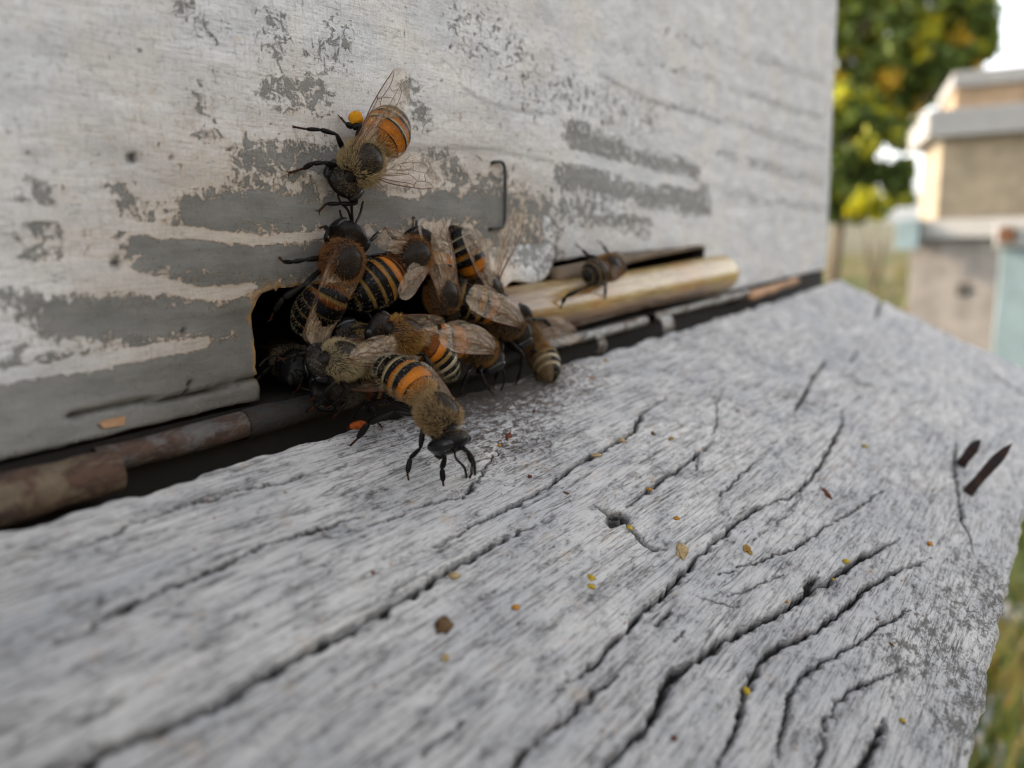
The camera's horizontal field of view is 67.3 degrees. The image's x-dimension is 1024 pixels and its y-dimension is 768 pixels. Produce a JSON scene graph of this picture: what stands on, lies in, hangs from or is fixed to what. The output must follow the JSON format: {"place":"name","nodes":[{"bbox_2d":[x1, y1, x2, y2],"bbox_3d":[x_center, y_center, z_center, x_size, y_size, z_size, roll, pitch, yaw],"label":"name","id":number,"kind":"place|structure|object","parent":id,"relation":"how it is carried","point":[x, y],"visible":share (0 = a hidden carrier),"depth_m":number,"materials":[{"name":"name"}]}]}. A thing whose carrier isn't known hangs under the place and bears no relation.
{"place":"outdoors","nodes":[
{"label":"outdoors","id":0,"kind":"place"},
{"bbox_2d":[819,222,1023,767],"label":"ground","id":1,"kind":"structure","parent":0,"point":[853,241],"depth_m":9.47,"materials":[{"name":"green plant"}]},
{"bbox_2d":[0,0,1023,767],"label":"beehive","id":2,"kind":"object","parent":1,"relation":"on","point":[192,510],"visible":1,"depth_m":0.08,"materials":[{"name":"paint"}]},
{"bbox_2d":[254,342,311,392],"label":"honey bee","id":3,"kind":"object","parent":2,"relation":"on","point":[293,371],"visible":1,"depth_m":0.09,"materials":[{"name":"black"}]},
{"bbox_2d":[267,201,388,340],"bbox_3d":[-0.019,-0.012,0.087,0.008,0.018,0.015,9,-11,42],"label":"honey bee","id":4,"kind":"object","parent":2,"relation":"on","point":[321,305],"visible":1,"depth_m":0.08,"materials":[{"name":"black"}]},
{"bbox_2d":[277,336,398,408],"bbox_3d":[-0.018,-0.003,0.085,0.014,0.009,0.009,3,41,-50],"label":"honey bee","id":5,"kind":"object","parent":2,"relation":"on","point":[342,361],"visible":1,"depth_m":0.08,"materials":[{"name":"black"}]},
{"bbox_2d":[322,316,367,346],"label":"honey bee","id":6,"kind":"object","parent":2,"relation":"on","point":[343,326],"visible":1,"depth_m":0.09,"materials":[{"name":"black"}]},
{"bbox_2d":[299,376,393,429],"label":"honey bee","id":7,"kind":"object","parent":2,"relation":"on","point":[360,391],"visible":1,"depth_m":0.08,"materials":[{"name":"black"}]},
{"bbox_2d":[286,71,433,221],"bbox_3d":[-0.016,-0.026,0.087,0.008,0.017,0.017,-3,46,47],"label":"honey bee","id":8,"kind":"object","parent":2,"relation":"attached to","point":[354,169],"visible":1,"depth_m":0.09,"materials":[{"name":"black"}]},
{"bbox_2d":[346,216,437,313],"bbox_3d":[-0.014,-0.015,0.091,0.010,0.010,0.018,-5,35,52],"label":"honey bee","id":9,"kind":"object","parent":2,"relation":"on","point":[383,281],"visible":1,"depth_m":0.09,"materials":[{"name":"black"}]},
{"bbox_2d":[350,310,461,383],"bbox_3d":[-0.012,-0.005,0.090,0.015,0.007,0.010,21,15,-43],"label":"honey bee","id":10,"kind":"object","parent":2,"relation":"on","point":[410,337],"visible":1,"depth_m":0.09,"materials":[{"name":"black"}]},
{"bbox_2d":[346,353,475,485],"bbox_3d":[-0.010,0.005,0.083,0.017,0.013,0.010,50,19,25],"label":"honey bee","id":11,"kind":"object","parent":2,"relation":"on","point":[433,411],"visible":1,"depth_m":0.08,"materials":[{"name":"black"}]},
{"bbox_2d":[418,226,461,325],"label":"honey bee","id":12,"kind":"object","parent":2,"relation":"on","point":[441,295],"visible":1,"depth_m":0.10,"materials":[{"name":"black"}]},
{"bbox_2d":[434,616,453,633],"bbox_3d":[-0.006,0.020,0.064,0.001,0.001,0.002,6,14,36],"label":"crumb","id":13,"kind":"object","parent":2,"relation":"on","point":[444,624],"visible":1,"depth_m":0.06,"materials":[{"name":"brown"}]},
{"bbox_2d":[441,654,448,661],"bbox_3d":[-0.005,0.022,0.061,0.001,0.001,0.001,6,14,36],"label":"crumb","id":14,"kind":"object","parent":2,"relation":"on","point":[445,657],"visible":1,"depth_m":0.06,"materials":[{"name":"beige"}]},
{"bbox_2d":[449,572,460,578],"bbox_3d":[-0.005,0.017,0.070,0.001,0.001,0.001,6,14,36],"label":"crumb","id":15,"kind":"object","parent":2,"relation":"on","point":[453,575],"visible":1,"depth_m":0.07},
{"bbox_2d":[425,323,505,396],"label":"honey bee","id":16,"kind":"object","parent":2,"relation":"on","point":[480,351],"visible":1,"depth_m":0.10,"materials":[{"name":"black"}]},
{"bbox_2d":[445,219,523,302],"bbox_3d":[-0.004,-0.016,0.105,0.007,0.016,0.014,5,13,31],"label":"honey bee","id":17,"kind":"object","parent":2,"relation":"on","point":[471,262],"visible":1,"depth_m":0.10,"materials":[{"name":"black"}]},
{"bbox_2d":[459,282,555,390],"bbox_3d":[-0.001,-0.007,0.107,0.027,0.011,0.014,32,26,-47],"label":"honey bee","id":18,"kind":"object","parent":2,"relation":"on","point":[507,324],"visible":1,"depth_m":0.10,"materials":[{"name":"black"}]},
{"bbox_2d":[505,431,511,440],"bbox_3d":[0.000,0.006,0.095,0.001,0.001,0.002,6,14,36],"label":"crumb","id":19,"kind":"object","parent":2,"relation":"on","point":[508,435],"visible":1,"depth_m":0.10,"materials":[{"name":"brown"}]},
{"bbox_2d":[511,604,519,609],"bbox_3d":[0.000,0.020,0.068,0.001,0.001,0.001,6,14,36],"label":"crumb","id":20,"kind":"object","parent":2,"relation":"on","point":[516,606],"visible":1,"depth_m":0.07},
{"bbox_2d":[518,302,570,383],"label":"honey bee","id":21,"kind":"object","parent":2,"relation":"on","point":[545,363],"visible":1,"depth_m":0.11,"materials":[{"name":"black"}]},
{"bbox_2d":[587,573,595,580],"bbox_3d":[0.008,0.019,0.075,0.001,0.001,0.001,6,14,36],"label":"crumb","id":22,"kind":"object","parent":2,"relation":"on","point":[591,577],"visible":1,"depth_m":0.07,"materials":[{"name":"yellow"}]},
{"bbox_2d":[587,584,595,589],"bbox_3d":[0.008,0.020,0.074,0.001,0.001,0.001,6,14,36],"label":"crumb","id":23,"kind":"object","parent":2,"relation":"on","point":[591,586],"visible":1,"depth_m":0.07,"materials":[{"name":"yellow"}]},
{"bbox_2d":[560,240,626,307],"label":"honey bee","id":24,"kind":"object","parent":2,"relation":"on","point":[603,269],"visible":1,"depth_m":0.12,"materials":[{"name":"black"}]},
{"bbox_2d":[591,453,601,456],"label":"crumb","id":25,"kind":"object","parent":2,"relation":"on","point":[596,455],"visible":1,"depth_m":0.10,"materials":[{"name":"beige"}]},
{"bbox_2d":[454,255,739,345],"bbox_3d":[0.023,-0.018,0.146,0.010,0.009,0.094,6,14,36],"label":"wooden stick","id":26,"kind":"object","parent":2,"relation":"on","point":[630,291],"visible":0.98,"depth_m":0.14,"materials":[{"name":"brown wood"}]},
{"bbox_2d":[671,735,677,740],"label":"crumb","id":27,"kind":"object","parent":2,"relation":"on","point":[674,738],"visible":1,"depth_m":0.06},
{"bbox_2d":[676,543,688,559],"bbox_3d":[0.019,0.018,0.084,0.002,0.001,0.003,6,14,36],"label":"wood flake","id":28,"kind":"object","parent":2,"relation":"on","point":[682,550],"visible":1,"depth_m":0.08,"materials":[{"name":"beige wood"}]},
{"bbox_2d":[743,686,749,694],"bbox_3d":[0.021,0.027,0.068,0.001,0.001,0.001,6,14,36],"label":"crumb","id":29,"kind":"object","parent":2,"relation":"on","point":[746,690],"visible":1,"depth_m":0.07,"materials":[{"name":"yellow"}]},
{"bbox_2d":[743,544,752,554],"bbox_3d":[0.027,0.019,0.089,0.001,0.001,0.002,6,14,36],"label":"wood chip","id":30,"kind":"object","parent":2,"relation":"on","point":[747,548],"visible":1,"depth_m":0.09,"materials":[{"name":"wood"}]},
{"bbox_2d":[818,484,832,499],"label":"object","id":31,"kind":"object","parent":2,"relation":"on","point":[826,493],"visible":1,"depth_m":0.11,"materials":[{"name":"brown"}]},
{"bbox_2d":[843,184,894,295],"bbox_3d":[1.524,-0.573,3.296,0.198,0.559,0.145,6,14,36],"label":"bush","id":32,"kind":"object","parent":1,"relation":"on","point":[871,205],"visible":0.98,"depth_m":3.25,"materials":[{"name":"plant"}]},
{"bbox_2d":[826,75,917,283],"bbox_3d":[1.691,-0.991,3.914,0.498,1.125,0.585,-9,13,-30],"label":"broadleaf tree","id":33,"kind":"object","parent":1,"relation":"on","point":[866,121],"visible":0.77,"depth_m":3.81,"materials":[{"name":"green plant"}]},
{"bbox_2d":[845,82,946,226],"bbox_3d":[2.889,-3.018,8.636,3.974,3.158,2.202,6,14,36],"label":"broadleaf tree","id":34,"kind":"object","parent":1,"relation":"on","point":[931,101],"visible":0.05,"depth_m":7.77,"materials":[{"name":"green plant"}]},
{"bbox_2d":[834,0,1008,139],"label":"broadleaf tree","id":35,"kind":"object","parent":1,"relation":"on","point":[912,54],"visible":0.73,"depth_m":4.30,"materials":[{"name":"green plant"}]},
{"bbox_2d":[907,65,1023,353],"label":"beehive","id":36,"kind":"object","parent":1,"relation":"on","point":[966,138],"visible":0.81,"depth_m":1.87,"materials":[{"name":"wood"}]},
{"bbox_2d":[895,220,921,249],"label":"hive corner block","id":37,"kind":"structure","parent":36,"relation":"attached to","point":[908,234],"depth_m":1.89,"materials":[{"name":"blue paint"}]},
{"bbox_2d":[974,698,1020,742],"bbox_3d":[0.372,0.281,0.614,0.081,0.039,0.086,-5,12,-13],"label":"stone","id":38,"kind":"object","parent":1,"relation":"on","point":[986,718],"visible":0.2,"depth_m":0.60,"materials":[{"name":"grey stone"}]},
{"bbox_2d":[977,741,1023,767],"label":"stone","id":39,"kind":"object","parent":1,"relation":"on","point":[1002,749],"visible":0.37,"depth_m":0.58,"materials":[{"name":"grey stone"}]},
{"bbox_2d":[987,681,1018,702],"bbox_3d":[0.421,0.272,0.643,0.059,0.032,0.083,6,14,36],"label":"stone","id":40,"kind":"object","parent":1,"relation":"on","point":[991,698],"visible":0.06,"depth_m":0.65,"materials":[{"name":"grey stone"}]},
{"bbox_2d":[992,219,1023,367],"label":"beehive","id":41,"kind":"object","parent":1,"relation":"on","point":[1008,341],"visible":0.73,"depth_m":1.47,"materials":[{"name":"blue paint"}]},
{"bbox_2d":[828,0,1023,223],"label":"sky","id":42,"kind":"structure","parent":0,"point":[1013,31],"materials":[{"name":"white"}]},
{"bbox_2d":[1000,602,1022,627],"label":"stone","id":43,"kind":"object","parent":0,"point":[1008,618],"visible":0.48,"depth_m":0.78,"materials":[{"name":"beige stone"}]}
]}

